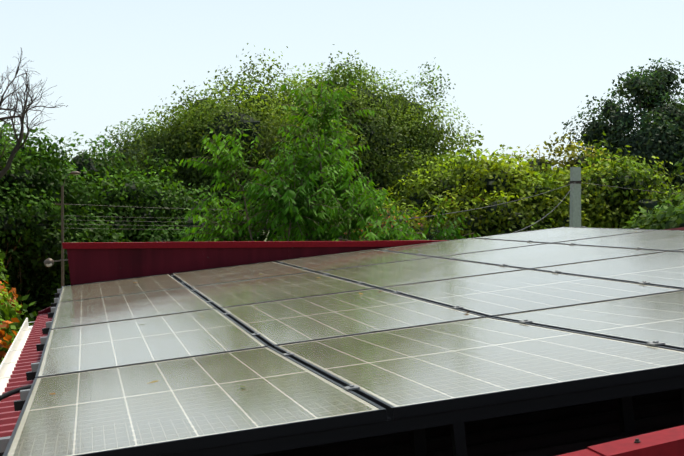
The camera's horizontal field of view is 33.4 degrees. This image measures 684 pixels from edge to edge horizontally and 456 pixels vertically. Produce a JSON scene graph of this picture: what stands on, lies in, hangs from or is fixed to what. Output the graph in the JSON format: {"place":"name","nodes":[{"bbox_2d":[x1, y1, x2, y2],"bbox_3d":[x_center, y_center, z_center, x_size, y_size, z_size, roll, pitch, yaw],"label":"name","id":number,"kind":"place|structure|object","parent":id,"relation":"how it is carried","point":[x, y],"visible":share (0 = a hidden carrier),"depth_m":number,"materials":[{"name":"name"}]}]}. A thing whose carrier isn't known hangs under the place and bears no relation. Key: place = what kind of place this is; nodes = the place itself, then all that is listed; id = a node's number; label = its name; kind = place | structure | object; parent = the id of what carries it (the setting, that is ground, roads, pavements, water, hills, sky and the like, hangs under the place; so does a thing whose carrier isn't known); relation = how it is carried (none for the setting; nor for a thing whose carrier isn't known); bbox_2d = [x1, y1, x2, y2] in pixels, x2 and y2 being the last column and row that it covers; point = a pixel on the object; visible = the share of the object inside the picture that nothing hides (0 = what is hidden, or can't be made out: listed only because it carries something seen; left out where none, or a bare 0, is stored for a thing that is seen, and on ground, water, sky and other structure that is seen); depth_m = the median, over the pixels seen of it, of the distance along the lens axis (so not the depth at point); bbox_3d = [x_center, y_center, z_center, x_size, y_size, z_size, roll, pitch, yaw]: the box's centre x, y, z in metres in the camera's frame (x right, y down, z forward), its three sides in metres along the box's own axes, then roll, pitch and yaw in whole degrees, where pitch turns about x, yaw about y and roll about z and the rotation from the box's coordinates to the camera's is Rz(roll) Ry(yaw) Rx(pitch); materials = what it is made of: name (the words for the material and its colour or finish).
{"place":"outdoors","nodes":[
{"label":"outdoors","id":0,"kind":"place"},
{"bbox_2d":[0,318,19,364],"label":"flowering bush","id":1,"kind":"object","parent":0,"point":[7,337],"visible":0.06,"depth_m":12.10,"materials":[{"name":"orange plant"}]},
{"bbox_2d":[0,250,21,331],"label":"flowering bush","id":2,"kind":"object","parent":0,"point":[2,255],"visible":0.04,"depth_m":22.71,"materials":[{"name":"plant"}]},
{"bbox_2d":[0,280,22,333],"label":"flowering bush","id":3,"kind":"object","parent":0,"point":[6,298],"visible":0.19,"depth_m":18.15,"materials":[{"name":"green plant"}]},
{"bbox_2d":[0,124,30,146],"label":"tall tree","id":4,"kind":"object","parent":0,"point":[11,133],"depth_m":69.21,"materials":[{"name":"green plant"}]},
{"bbox_2d":[0,294,36,361],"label":"flowering bush","id":5,"kind":"object","parent":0,"point":[14,326],"visible":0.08,"depth_m":15.53,"materials":[{"name":"green plant"}]},
{"bbox_2d":[84,116,226,241],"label":"tree","id":6,"kind":"object","parent":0,"point":[120,143],"depth_m":64.71,"materials":[{"name":"green plant"}]},
{"bbox_2d":[179,75,480,241],"bbox_3d":[-0.053,2.276,15.469,4.169,8.614,3.912,0,1,-13],"label":"cherry tree","id":7,"kind":"object","parent":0,"point":[284,200],"depth_m":15.12,"materials":[{"name":"green plant"}]},
{"bbox_2d":[0,0,683,219],"label":"sky","id":8,"kind":"structure","parent":0,"point":[520,70],"materials":[{"name":"white"}]},
{"bbox_2d":[359,195,471,240],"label":"bush","id":9,"kind":"object","parent":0,"point":[424,220],"depth_m":45.85,"materials":[{"name":"green plant"}]},
{"bbox_2d":[508,131,628,179],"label":"bush","id":10,"kind":"object","parent":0,"point":[573,154],"depth_m":53.42,"materials":[{"name":"green plant"}]},
{"bbox_2d":[527,185,617,227],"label":"bush","id":11,"kind":"object","parent":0,"point":[564,205],"visible":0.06,"depth_m":45.50,"materials":[{"name":"green plant"}]},
{"bbox_2d":[561,58,683,192],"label":"tree","id":12,"kind":"object","parent":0,"point":[653,79],"depth_m":72.58,"materials":[{"name":"green plant"}]},
{"bbox_2d":[581,185,670,227],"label":"bush","id":13,"kind":"object","parent":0,"point":[631,203],"depth_m":45.38,"materials":[{"name":"green plant"}]},
{"bbox_2d":[621,158,683,229],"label":"bush","id":14,"kind":"object","parent":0,"point":[670,217],"depth_m":16.68,"materials":[{"name":"green plant"}]},
{"label":"ground","id":15,"kind":"structure","parent":0,"visible":0},
{"bbox_2d":[0,48,67,178],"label":"dead tree","id":16,"kind":"object","parent":15,"relation":"on","point":[14,151],"visible":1,"depth_m":30.11,"materials":[{"name":"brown wood"}]},
{"bbox_2d":[0,120,130,319],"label":"tree","id":17,"kind":"object","parent":15,"relation":"on","point":[50,164],"depth_m":37.15,"materials":[{"name":"green plant"}]},
{"bbox_2d":[55,171,79,287],"bbox_3d":[-8.605,2.253,35.892,0.789,8.080,0.187,0,1,-2],"label":"street lamp pole","id":18,"kind":"object","parent":15,"relation":"on","point":[62,204],"visible":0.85,"depth_m":35.81,"materials":[{"name":"grey metal"}]},
{"bbox_2d":[60,147,115,181],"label":"tree","id":19,"kind":"object","parent":15,"relation":"on","point":[90,157],"depth_m":95.15,"materials":[{"name":"green plant"}]},
{"bbox_2d":[4,132,185,319],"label":"tree","id":20,"kind":"object","parent":15,"relation":"on","point":[116,193],"depth_m":41.15,"materials":[{"name":"green plant"}]},
{"bbox_2d":[80,149,237,241],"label":"tree","id":21,"kind":"object","parent":15,"relation":"on","point":[147,235],"depth_m":42.44,"materials":[{"name":"green plant"}]},
{"bbox_2d":[114,43,379,240],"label":"tree","id":22,"kind":"object","parent":15,"relation":"on","point":[200,116],"depth_m":56.14,"materials":[{"name":"green plant"}]},
{"bbox_2d":[256,44,473,229],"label":"tree","id":23,"kind":"object","parent":15,"relation":"on","point":[383,124],"depth_m":61.36,"materials":[{"name":"green plant"}]},
{"bbox_2d":[329,184,425,237],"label":"bush","id":24,"kind":"object","parent":15,"relation":"on","point":[398,208],"depth_m":49.36,"materials":[{"name":"green plant"}]},
{"bbox_2d":[375,129,482,211],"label":"bush","id":25,"kind":"object","parent":15,"relation":"on","point":[429,164],"depth_m":60.08,"materials":[{"name":"green plant"}]},
{"bbox_2d":[384,124,546,220],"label":"bush","id":26,"kind":"object","parent":15,"relation":"on","point":[451,176],"depth_m":49.73,"materials":[{"name":"green plant"}]},
{"bbox_2d":[431,151,613,238],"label":"bush","id":27,"kind":"object","parent":15,"relation":"on","point":[520,189],"depth_m":45.66,"materials":[{"name":"green plant"}]},
{"bbox_2d":[569,167,580,226],"bbox_3d":[6.805,2.279,33.313,0.340,8.100,0.340,0,1,-13],"label":"concrete pole","id":28,"kind":"object","parent":15,"relation":"on","point":[575,201],"visible":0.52,"depth_m":33.16,"materials":[{"name":"grey concrete"}]},
{"bbox_2d":[26,182,683,232],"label":"overhead wires","id":29,"kind":"object","parent":28,"relation":"attached to","point":[340,218],"visible":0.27,"depth_m":35.08,"materials":[{"name":"black metal"}]},
{"bbox_2d":[528,131,683,228],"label":"bush","id":30,"kind":"object","parent":15,"relation":"on","point":[618,164],"depth_m":46.41,"materials":[{"name":"green plant"}]},
{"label":"building walls","id":31,"kind":"object","parent":15,"relation":"on","visible":0},
{"bbox_2d":[0,313,683,455],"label":"roof sheet","id":32,"kind":"object","parent":31,"relation":"on","point":[559,430],"visible":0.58,"depth_m":4.53,"materials":[{"name":"red metal"}]},
{"bbox_2d":[0,385,31,400],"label":"cable conduit","id":33,"kind":"object","parent":32,"relation":"on","point":[9,393],"visible":0.42,"depth_m":5.39,"materials":[{"name":"black plastic"}]},
{"bbox_2d":[0,318,34,394],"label":"gutter","id":34,"kind":"object","parent":32,"relation":"attached to","point":[8,363],"visible":0.58,"depth_m":9.40,"materials":[{"name":"white metal"}]},
{"bbox_2d":[0,226,683,455],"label":"panel mounting frame","id":35,"kind":"object","parent":32,"relation":"on","point":[623,394],"visible":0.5,"depth_m":3.54,"materials":[{"name":"black metal"}]},
{"bbox_2d":[3,227,683,455],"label":"solar panels","id":36,"kind":"object","parent":35,"relation":"on","point":[596,313],"visible":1,"depth_m":5.52,"materials":[{"name":"grey glass"}]},
{"bbox_2d":[50,231,636,394],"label":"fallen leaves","id":37,"kind":"object","parent":36,"relation":"on","point":[202,316],"visible":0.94,"depth_m":5.58,"materials":[{"name":"brown plant"}]},
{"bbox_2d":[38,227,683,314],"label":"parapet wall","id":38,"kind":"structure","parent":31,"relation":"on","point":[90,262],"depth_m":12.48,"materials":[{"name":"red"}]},
{"bbox_2d":[44,258,67,266],"bbox_3d":[-3.059,0.372,12.209,0.251,0.099,0.080,0,1,-13],"label":"flood light","id":39,"kind":"object","parent":38,"relation":"attached to","point":[48,262],"visible":1,"depth_m":12.17,"materials":[{"name":"grey metal"}]},
{"bbox_2d":[557,425,683,455],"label":"parapet cap","id":40,"kind":"object","parent":31,"relation":"attached to","point":[668,442],"visible":1,"depth_m":2.39,"materials":[{"name":"red metal"}]}
]}

